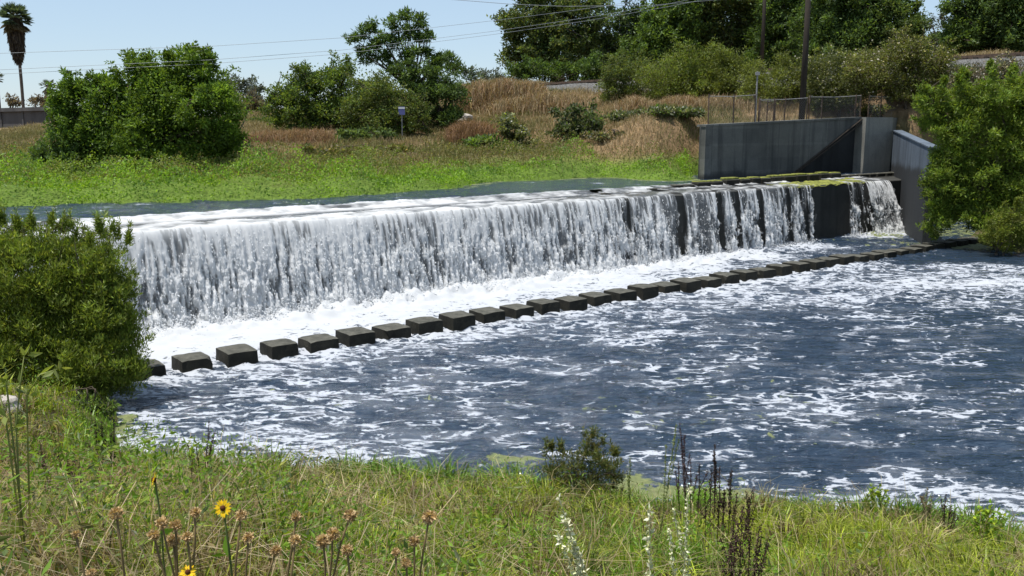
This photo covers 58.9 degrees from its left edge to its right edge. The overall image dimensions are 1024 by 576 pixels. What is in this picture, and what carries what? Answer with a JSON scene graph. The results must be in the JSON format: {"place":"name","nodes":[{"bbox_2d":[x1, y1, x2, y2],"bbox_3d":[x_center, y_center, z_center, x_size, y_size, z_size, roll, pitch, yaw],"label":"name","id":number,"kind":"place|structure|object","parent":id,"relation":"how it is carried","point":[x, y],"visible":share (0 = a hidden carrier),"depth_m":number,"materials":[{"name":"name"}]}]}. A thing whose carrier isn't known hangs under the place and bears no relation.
{"place":"outdoors","nodes":[
{"label":"outdoors","id":0,"kind":"place"},
{"bbox_2d":[0,172,880,222],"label":"upstream river","id":1,"kind":"structure","parent":0,"point":[80,211],"depth_m":34.90,"materials":[{"name":"blue liquid"}]},
{"bbox_2d":[0,176,903,334],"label":"waterfall","id":2,"kind":"structure","parent":0,"point":[156,232],"depth_m":32.53,"materials":[{"name":"grey liquid"}]},
{"bbox_2d":[4,182,904,335],"bbox_3d":[3.160,-1.899,36.807,47.614,3.121,2.080,-8,13,-37],"label":"water spray","id":3,"kind":"object","parent":2,"relation":"on","point":[293,309],"visible":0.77,"depth_m":31.87,"materials":[{"name":"liquid"}]},
{"bbox_2d":[0,0,956,112],"label":"sky","id":4,"kind":"structure","parent":0,"point":[66,27],"materials":[{"name":"blue"}]},
{"bbox_2d":[0,57,1023,568],"bbox_3d":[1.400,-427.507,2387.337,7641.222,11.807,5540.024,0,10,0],"label":"ground","id":5,"kind":"structure","parent":0,"point":[898,111],"depth_m":43.92,"materials":[{"name":"plant"}]},
{"bbox_2d":[0,1,33,106],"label":"palm tree","id":6,"kind":"object","parent":5,"relation":"on","point":[15,29],"visible":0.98,"depth_m":101.15,"materials":[{"name":"green plant"}]},
{"bbox_2d":[0,342,71,575],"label":"leafy weed","id":7,"kind":"object","parent":5,"relation":"on","point":[19,421],"visible":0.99,"depth_m":5.43,"materials":[{"name":"green plant"}]},
{"bbox_2d":[22,118,82,178],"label":"shrub","id":8,"kind":"object","parent":5,"relation":"on","point":[45,152],"visible":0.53,"depth_m":40.77,"materials":[{"name":"green plant"}]},
{"bbox_2d":[0,215,112,262],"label":"bush","id":9,"kind":"object","parent":5,"relation":"on","point":[56,228],"visible":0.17,"depth_m":20.65,"materials":[{"name":"green plant"}]},
{"bbox_2d":[37,444,85,506],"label":"dry weed","id":10,"kind":"object","parent":5,"relation":"on","point":[47,466],"visible":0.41,"depth_m":9.43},
{"bbox_2d":[0,107,139,127],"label":"wall","id":11,"kind":"structure","parent":5,"relation":"on","point":[12,117],"depth_m":87.54,"materials":[{"name":"concrete"}]},
{"bbox_2d":[0,200,156,401],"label":"bush","id":12,"kind":"object","parent":5,"relation":"on","point":[77,316],"visible":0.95,"depth_m":19.13,"materials":[{"name":"green plant"}]},
{"bbox_2d":[70,529,98,575],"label":"dried flower plant","id":13,"kind":"object","parent":5,"relation":"on","point":[90,571],"visible":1,"depth_m":2.67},
{"bbox_2d":[51,386,121,416],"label":"weed","id":14,"kind":"object","parent":5,"relation":"on","point":[100,404],"visible":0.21,"depth_m":18.20,"materials":[{"name":"green plant"}]},
{"bbox_2d":[42,65,139,173],"bbox_3d":[-19.003,-7.673,42.014,5.618,5.184,3.742,0,10,0],"label":"tree","id":15,"kind":"object","parent":5,"relation":"on","point":[91,127],"visible":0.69,"depth_m":41.20,"materials":[{"name":"green plant"}]},
{"bbox_2d":[83,421,118,468],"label":"dry weed","id":16,"kind":"object","parent":5,"relation":"on","point":[101,429],"visible":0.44,"depth_m":12.10,"materials":[{"name":"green plant"}]},
{"bbox_2d":[107,506,125,575],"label":"dried flower plant","id":17,"kind":"object","parent":5,"relation":"on","point":[115,513],"visible":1,"depth_m":2.77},
{"bbox_2d":[111,131,160,175],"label":"shrub","id":18,"kind":"object","parent":5,"relation":"on","point":[122,148],"visible":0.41,"depth_m":40.47,"materials":[{"name":"green plant"}]},
{"bbox_2d":[151,474,172,575],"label":"yellow flower","id":19,"kind":"object","parent":5,"relation":"on","point":[166,530],"visible":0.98,"depth_m":3.64,"materials":[{"name":"green plant"}]},
{"bbox_2d":[146,506,201,575],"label":"dried flower plant","id":20,"kind":"object","parent":5,"relation":"on","point":[162,524],"visible":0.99,"depth_m":2.70,"materials":[{"name":"plant"}]},
{"bbox_2d":[99,40,254,176],"bbox_3d":[-15.417,-8.117,41.292,6.952,6.217,4.839,0,10,0],"label":"tree","id":21,"kind":"object","parent":5,"relation":"on","point":[179,102],"visible":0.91,"depth_m":40.62,"materials":[{"name":"green plant"}]},
{"bbox_2d":[186,421,215,496],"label":"dry weed","id":22,"kind":"object","parent":5,"relation":"on","point":[209,451],"visible":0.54,"depth_m":9.92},
{"bbox_2d":[212,499,232,575],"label":"yellow flower","id":23,"kind":"object","parent":5,"relation":"on","point":[227,546],"visible":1,"depth_m":3.10,"materials":[{"name":"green plant"}]},
{"bbox_2d":[234,509,247,575],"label":"dried flower plant","id":24,"kind":"object","parent":5,"relation":"on","point":[241,515],"visible":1,"depth_m":2.72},
{"bbox_2d":[220,73,267,100],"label":"tree","id":25,"kind":"object","parent":5,"relation":"on","point":[241,87],"visible":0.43,"depth_m":252.89,"materials":[{"name":"green plant"}]},
{"bbox_2d":[241,510,302,575],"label":"dried flower plant","id":26,"kind":"object","parent":5,"relation":"on","point":[276,550],"visible":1,"depth_m":2.67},
{"bbox_2d":[245,126,337,144],"bbox_3d":[-13.720,-9.534,56.282,6.877,1.503,6.769,0,10,0],"label":"dry brush","id":27,"kind":"object","parent":5,"relation":"on","point":[313,136],"visible":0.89,"depth_m":55.37,"materials":[{"name":"plant"}]},
{"bbox_2d":[253,49,381,130],"bbox_3d":[-12.711,-13.058,61.066,8.944,5.753,5.928,0,10,0],"label":"tree","id":28,"kind":"object","parent":5,"relation":"on","point":[311,85],"visible":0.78,"depth_m":59.91,"materials":[{"name":"green plant"}]},
{"bbox_2d":[315,508,358,575],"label":"dried flower plant","id":29,"kind":"object","parent":5,"relation":"on","point":[328,538],"visible":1,"depth_m":2.78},
{"bbox_2d":[3,0,684,69],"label":"overhead wire","id":30,"kind":"object","parent":5,"relation":"on","point":[335,50],"visible":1,"depth_m":41.66,"materials":[{"name":"metal"}]},
{"bbox_2d":[0,128,698,206],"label":"bank plants","id":31,"kind":"object","parent":5,"relation":"on","point":[16,173],"visible":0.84,"depth_m":39.28,"materials":[{"name":"green plant"}]},
{"bbox_2d":[9,0,699,73],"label":"overhead wire","id":32,"kind":"object","parent":5,"relation":"on","point":[351,52],"visible":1,"depth_m":41.87,"materials":[{"name":"metal"}]},
{"bbox_2d":[299,142,419,155],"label":"shrub","id":33,"kind":"object","parent":5,"relation":"on","point":[307,147],"visible":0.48,"depth_m":50.84,"materials":[{"name":"green plant"}]},
{"bbox_2d":[333,123,403,141],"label":"shrub","id":34,"kind":"object","parent":5,"relation":"on","point":[347,133],"visible":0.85,"depth_m":55.93,"materials":[{"name":"green plant"}]},
{"bbox_2d":[331,68,435,135],"bbox_3d":[-8.408,-11.846,58.442,6.516,4.635,4.732,3,10,14],"label":"bush","id":35,"kind":"object","parent":5,"relation":"on","point":[386,112],"visible":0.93,"depth_m":58.12,"materials":[{"name":"green plant"}]},
{"bbox_2d":[341,5,465,115],"bbox_3d":[-7.384,-15.157,62.366,8.502,8.446,2.412,0,10,0],"label":"tree","id":36,"kind":"object","parent":5,"relation":"on","point":[389,39],"visible":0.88,"depth_m":61.79,"materials":[{"name":"green plant"}]},
{"bbox_2d":[400,509,437,575],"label":"dried flower plant","id":37,"kind":"object","parent":5,"relation":"on","point":[428,517],"visible":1,"depth_m":2.73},
{"bbox_2d":[385,52,471,129],"bbox_3d":[-5.721,-13.281,61.608,6.077,5.383,3.955,0,10,0],"label":"tree","id":38,"kind":"object","parent":5,"relation":"on","point":[435,87],"visible":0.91,"depth_m":60.99,"materials":[{"name":"green plant"}]},
{"bbox_2d":[434,117,509,146],"bbox_3d":[-2.312,-9.809,57.114,5.948,2.162,6.748,0,10,0],"label":"dry brush","id":39,"kind":"object","parent":5,"relation":"on","point":[465,129],"visible":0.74,"depth_m":56.11,"materials":[{"name":"plant"}]},
{"bbox_2d":[461,132,523,153],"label":"shrub","id":40,"kind":"object","parent":5,"relation":"on","point":[476,141],"visible":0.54,"depth_m":52.93,"materials":[{"name":"green plant"}]},
{"bbox_2d":[443,76,557,114],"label":"dry brush","id":41,"kind":"object","parent":5,"relation":"on","point":[483,91],"visible":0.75,"depth_m":68.15,"materials":[{"name":"plant"}]},
{"bbox_2d":[0,48,1014,180],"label":"dry grass","id":42,"kind":"structure","parent":5,"relation":"on","point":[28,133],"depth_m":55.70,"materials":[{"name":"plant"}]},
{"bbox_2d":[0,353,1023,575],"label":"bank grass","id":43,"kind":"structure","parent":5,"relation":"on","point":[605,548],"depth_m":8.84,"materials":[{"name":"plant"}]},
{"bbox_2d":[490,111,539,149],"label":"shrub","id":44,"kind":"object","parent":5,"relation":"on","point":[507,123],"visible":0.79,"depth_m":54.68,"materials":[{"name":"green plant"}]},
{"bbox_2d":[474,86,614,121],"bbox_3d":[2.293,-13.727,66.939,10.557,3.463,14.036,0,10,0],"label":"dry brush","id":45,"kind":"object","parent":5,"relation":"on","point":[546,99],"visible":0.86,"depth_m":64.92,"materials":[{"name":"plant"}]},
{"bbox_2d":[486,0,612,81],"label":"tree","id":46,"kind":"object","parent":5,"relation":"on","point":[571,41],"visible":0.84,"depth_m":85.43,"materials":[{"name":"green plant"}]},
{"bbox_2d":[502,49,609,81],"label":"shrub","id":47,"kind":"object","parent":5,"relation":"on","point":[539,69],"visible":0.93,"depth_m":81.18,"materials":[{"name":"green plant"}]},
{"bbox_2d":[553,494,588,575],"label":"flower spike","id":48,"kind":"object","parent":5,"relation":"on","point":[578,555],"visible":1,"depth_m":3.05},
{"bbox_2d":[544,96,607,140],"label":"shrub","id":49,"kind":"object","parent":5,"relation":"on","point":[589,121],"visible":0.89,"depth_m":55.42,"materials":[{"name":"green plant"}]},
{"bbox_2d":[536,424,627,500],"bbox_3d":[1.048,2.681,13.687,1.442,1.340,0.942,0,10,0],"label":"shrub","id":50,"kind":"object","parent":5,"relation":"on","point":[595,453],"visible":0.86,"depth_m":13.61,"materials":[{"name":"green plant"}]},
{"bbox_2d":[580,129,625,141],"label":"shrub","id":51,"kind":"object","parent":5,"relation":"on","point":[599,135],"visible":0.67,"depth_m":53.12,"materials":[{"name":"green plant"}]},
{"bbox_2d":[584,0,644,77],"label":"tree","id":52,"kind":"object","parent":5,"relation":"on","point":[608,39],"visible":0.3,"depth_m":91.95,"materials":[{"name":"green plant"}]},
{"bbox_2d":[602,105,650,121],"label":"shrub","id":53,"kind":"object","parent":5,"relation":"on","point":[619,116],"visible":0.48,"depth_m":56.88,"materials":[{"name":"green plant"}]},
{"bbox_2d":[593,42,663,102],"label":"shrub","id":54,"kind":"object","parent":5,"relation":"on","point":[613,86],"visible":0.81,"depth_m":67.50,"materials":[{"name":"green plant"}]},
{"bbox_2d":[642,504,654,575],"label":"flower spike","id":55,"kind":"object","parent":5,"relation":"on","point":[648,573],"visible":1,"depth_m":3.00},
{"bbox_2d":[626,425,679,573],"bbox_3d":[1.072,1.738,6.935,0.414,1.439,0.236,0,10,0],"label":"flower spike","id":56,"kind":"object","parent":5,"relation":"on","point":[663,501],"visible":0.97,"depth_m":6.96,"materials":[{"name":"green plant"}]},
{"bbox_2d":[607,0,710,76],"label":"tree","id":57,"kind":"object","parent":5,"relation":"on","point":[655,28],"visible":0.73,"depth_m":83.71,"materials":[{"name":"green plant"}]},
{"bbox_2d":[608,93,714,114],"bbox_3d":[9.819,-12.332,61.094,8.035,1.951,7.670,0,10,0],"label":"dry brush","id":58,"kind":"object","parent":5,"relation":"on","point":[633,102],"visible":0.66,"depth_m":59.70,"materials":[{"name":"plant"}]},
{"bbox_2d":[633,103,707,126],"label":"shrub","id":59,"kind":"object","parent":5,"relation":"on","point":[685,112],"visible":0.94,"depth_m":53.34,"materials":[{"name":"green plant"}]},
{"bbox_2d":[667,485,692,575],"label":"flower spike","id":60,"kind":"object","parent":5,"relation":"on","point":[688,564],"visible":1,"depth_m":3.36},
{"bbox_2d":[674,422,697,533],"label":"dry weed","id":61,"kind":"object","parent":5,"relation":"on","point":[684,468],"visible":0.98,"depth_m":9.47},
{"bbox_2d":[630,35,750,99],"bbox_3d":[12.583,-15.741,64.884,8.520,4.771,6.083,0,10,0],"label":"shrub","id":62,"kind":"object","parent":5,"relation":"on","point":[673,80],"visible":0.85,"depth_m":64.28,"materials":[{"name":"green plant"}]},
{"bbox_2d":[679,0,766,69],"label":"tree","id":63,"kind":"object","parent":5,"relation":"on","point":[729,31],"visible":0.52,"depth_m":86.46,"materials":[{"name":"green plant"}]},
{"bbox_2d":[696,444,757,553],"bbox_3d":[2.079,2.150,8.725,0.710,1.415,0.295,-4,11,-21],"label":"dry weed","id":64,"kind":"object","parent":5,"relation":"on","point":[729,484],"visible":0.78,"depth_m":8.66,"materials":[{"name":"plant"}]},
{"bbox_2d":[700,43,773,96],"bbox_3d":[15.696,-15.398,64.453,5.526,4.145,4.531,0,10,0],"label":"shrub","id":65,"kind":"object","parent":5,"relation":"on","point":[729,81],"visible":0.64,"depth_m":63.88,"materials":[{"name":"green plant"}]},
{"bbox_2d":[719,504,770,575],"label":"dry weed","id":66,"kind":"object","parent":5,"relation":"on","point":[736,540],"visible":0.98,"depth_m":5.62,"materials":[{"name":"plant"}]},
{"bbox_2d":[592,172,900,259],"bbox_3d":[3.631,-2.319,39.712,52.940,4.339,2.330,-8,13,-37],"label":"weir","id":67,"kind":"object","parent":5,"relation":"on","point":[832,213],"visible":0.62,"depth_m":47.86,"materials":[{"name":"concrete"}]},
{"bbox_2d":[741,0,804,68],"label":"tree","id":68,"kind":"object","parent":5,"relation":"on","point":[775,30],"visible":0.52,"depth_m":82.61,"materials":[{"name":"green plant"}]},
{"bbox_2d":[732,44,825,105],"bbox_3d":[18.000,-14.069,60.455,7.192,4.180,4.586,0,10,0],"label":"shrub","id":69,"kind":"object","parent":5,"relation":"on","point":[783,89],"visible":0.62,"depth_m":59.91,"materials":[{"name":"green plant"}]},
{"bbox_2d":[702,91,861,116],"bbox_3d":[17.544,-12.509,60.816,11.746,2.902,6.299,0,10,0],"label":"dry brush","id":70,"kind":"object","parent":5,"relation":"on","point":[730,102],"visible":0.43,"depth_m":59.86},
{"bbox_2d":[541,56,1023,92],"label":"ballast bed","id":71,"kind":"object","parent":5,"relation":"on","point":[591,85],"visible":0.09,"depth_m":66.15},
{"bbox_2d":[539,52,1023,85],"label":"railway track","id":72,"kind":"structure","parent":71,"relation":"on","point":[986,56],"depth_m":60.88,"materials":[{"name":"metal"}]},
{"bbox_2d":[697,117,896,178],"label":"retaining wall","id":73,"kind":"structure","parent":5,"relation":"on","point":[841,145],"depth_m":51.83,"materials":[{"name":"concrete"}]},
{"bbox_2d":[707,94,755,123],"bbox_3d":[11.953,-9.643,49.228,3.601,1.829,0.086,-6,12,-32],"label":"chain link fence","id":74,"kind":"object","parent":73,"relation":"on","point":[733,106],"visible":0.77,"depth_m":49.19,"materials":[{"name":"metal"}]},
{"bbox_2d":[758,97,808,121],"bbox_3d":[15.377,-10.044,51.339,4.040,1.594,0.088,-6,12,-32],"label":"chain link fence","id":75,"kind":"object","parent":73,"relation":"on","point":[784,106],"visible":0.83,"depth_m":51.24,"materials":[{"name":"metal"}]},
{"bbox_2d":[808,94,861,118],"bbox_3d":[19.142,-10.645,53.661,4.686,1.656,0.092,-6,12,-32],"label":"chain link fence","id":76,"kind":"object","parent":73,"relation":"on","point":[860,97],"visible":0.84,"depth_m":53.77,"materials":[{"name":"metal"}]},
{"bbox_2d":[798,0,810,119],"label":"utility pole","id":77,"kind":"object","parent":5,"relation":"on","point":[803,84],"visible":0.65,"depth_m":52.19,"materials":[{"name":"brown wood"}]},
{"bbox_2d":[788,42,886,117],"bbox_3d":[20.978,-13.243,57.978,6.418,5.471,5.455,0,10,0],"label":"shrub","id":78,"kind":"object","parent":5,"relation":"on","point":[826,69],"visible":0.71,"depth_m":57.71,"materials":[{"name":"green plant"}]},
{"bbox_2d":[781,0,915,65],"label":"tree","id":79,"kind":"object","parent":5,"relation":"on","point":[847,24],"visible":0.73,"depth_m":75.60,"materials":[{"name":"green plant"}]},
{"bbox_2d":[845,103,897,116],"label":"shrub","id":80,"kind":"object","parent":5,"relation":"on","point":[864,110],"visible":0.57,"depth_m":59.80,"materials":[{"name":"green plant"}]},
{"bbox_2d":[864,482,890,511],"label":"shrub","id":81,"kind":"object","parent":5,"relation":"on","point":[877,492],"visible":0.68,"depth_m":12.45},
{"bbox_2d":[838,23,960,108],"bbox_3d":[24.062,-13.858,57.148,8.173,5.216,6.156,0,10,0],"label":"shrub","id":82,"kind":"object","parent":5,"relation":"on","point":[909,63],"visible":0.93,"depth_m":55.69,"materials":[{"name":"green plant"}]},
{"bbox_2d":[862,0,936,54],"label":"tree","id":83,"kind":"object","parent":5,"relation":"on","point":[917,20],"visible":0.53,"depth_m":74.78,"materials":[{"name":"green plant"}]},
{"bbox_2d":[890,130,937,243],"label":"wing wall","id":84,"kind":"structure","parent":5,"relation":"on","point":[910,160],"depth_m":49.66,"materials":[{"name":"concrete"}]},
{"bbox_2d":[928,11,948,56],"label":"tree","id":85,"kind":"object","parent":5,"relation":"on","point":[941,16],"visible":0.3,"depth_m":81.23,"materials":[{"name":"green plant"}]},
{"bbox_2d":[910,58,1023,246],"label":"bush","id":86,"kind":"object","parent":5,"relation":"on","point":[957,177],"visible":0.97,"depth_m":43.33,"materials":[{"name":"green plant"}]},
{"bbox_2d":[931,0,1009,54],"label":"tree","id":87,"kind":"object","parent":5,"relation":"on","point":[966,28],"visible":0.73,"depth_m":70.71,"materials":[{"name":"green plant"}]},
{"bbox_2d":[946,50,1023,213],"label":"shrub","id":88,"kind":"object","parent":5,"relation":"on","point":[1004,66],"visible":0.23,"depth_m":53.36,"materials":[{"name":"green plant"}]},
{"bbox_2d":[972,499,1005,544],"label":"shrub","id":89,"kind":"object","parent":5,"relation":"on","point":[985,513],"visible":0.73,"depth_m":10.18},
{"bbox_2d":[972,192,1023,255],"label":"bush","id":90,"kind":"object","parent":5,"relation":"on","point":[1013,227],"visible":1,"depth_m":41.98,"materials":[{"name":"green plant"}]},
{"bbox_2d":[978,0,1023,51],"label":"tree","id":91,"kind":"object","parent":5,"relation":"on","point":[1011,13],"visible":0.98,"depth_m":68.04,"materials":[{"name":"green plant"}]},
{"bbox_2d":[107,220,1023,530],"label":"river pool","id":92,"kind":"structure","parent":0,"point":[909,368],"depth_m":21.64,"materials":[{"name":"blue liquid"}]},
{"bbox_2d":[135,359,165,380],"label":"baffle block","id":93,"kind":"structure","parent":92,"relation":"on","point":[158,367],"depth_m":21.75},
{"bbox_2d":[171,352,212,372],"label":"baffle block","id":94,"kind":"structure","parent":92,"relation":"on","point":[186,362],"depth_m":22.39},
{"bbox_2d":[216,344,257,367],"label":"baffle block","id":95,"kind":"structure","parent":92,"relation":"on","point":[229,356],"depth_m":23.04,"materials":[{"name":"concrete"}]},
{"bbox_2d":[260,338,298,359],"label":"baffle block","id":96,"kind":"structure","parent":92,"relation":"on","point":[277,349],"depth_m":23.70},
{"bbox_2d":[298,333,338,353],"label":"baffle block","id":97,"kind":"structure","parent":92,"relation":"on","point":[314,343],"depth_m":24.41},
{"bbox_2d":[335,327,375,346],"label":"baffle block","id":98,"kind":"structure","parent":92,"relation":"on","point":[352,337],"depth_m":25.13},
{"bbox_2d":[371,323,410,339],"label":"baffle block","id":99,"kind":"structure","parent":92,"relation":"on","point":[388,331],"depth_m":25.81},
{"bbox_2d":[405,316,442,334],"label":"baffle block","id":100,"kind":"structure","parent":92,"relation":"on","point":[423,325],"depth_m":26.52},
{"bbox_2d":[438,311,475,330],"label":"baffle block","id":101,"kind":"structure","parent":92,"relation":"on","point":[457,320],"depth_m":27.15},
{"bbox_2d":[469,306,504,323],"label":"baffle block","id":102,"kind":"structure","parent":92,"relation":"on","point":[484,315],"depth_m":27.86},
{"bbox_2d":[499,303,533,318],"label":"baffle block","id":103,"kind":"structure","parent":92,"relation":"on","point":[516,311],"depth_m":28.52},
{"bbox_2d":[526,298,559,314],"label":"baffle block","id":104,"kind":"structure","parent":92,"relation":"on","point":[542,306],"depth_m":29.26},
{"bbox_2d":[554,296,587,310],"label":"baffle block","id":105,"kind":"structure","parent":92,"relation":"on","point":[573,303],"depth_m":29.91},
{"bbox_2d":[578,291,611,306],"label":"baffle block","id":106,"kind":"structure","parent":92,"relation":"on","point":[594,299],"depth_m":30.61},
{"bbox_2d":[604,288,636,301],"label":"baffle block","id":107,"kind":"structure","parent":92,"relation":"on","point":[620,294],"depth_m":31.27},
{"bbox_2d":[627,283,658,299],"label":"baffle block","id":108,"kind":"structure","parent":92,"relation":"on","point":[646,291],"depth_m":31.94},
{"bbox_2d":[650,281,679,292],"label":"baffle block","id":109,"kind":"structure","parent":92,"relation":"on","point":[666,287],"depth_m":32.70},
{"bbox_2d":[670,277,700,292],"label":"baffle block","id":110,"kind":"structure","parent":92,"relation":"on","point":[689,285],"depth_m":33.34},
{"bbox_2d":[693,276,721,287],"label":"baffle block","id":111,"kind":"structure","parent":92,"relation":"on","point":[711,282],"depth_m":34.01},
{"bbox_2d":[709,272,739,283],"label":"baffle block","id":112,"kind":"structure","parent":92,"relation":"on","point":[729,277],"depth_m":34.78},
{"bbox_2d":[729,269,757,281],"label":"baffle block","id":113,"kind":"structure","parent":92,"relation":"on","point":[746,275],"depth_m":35.47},
{"bbox_2d":[765,264,792,275],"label":"baffle block","id":114,"kind":"structure","parent":92,"relation":"on","point":[783,269],"depth_m":36.81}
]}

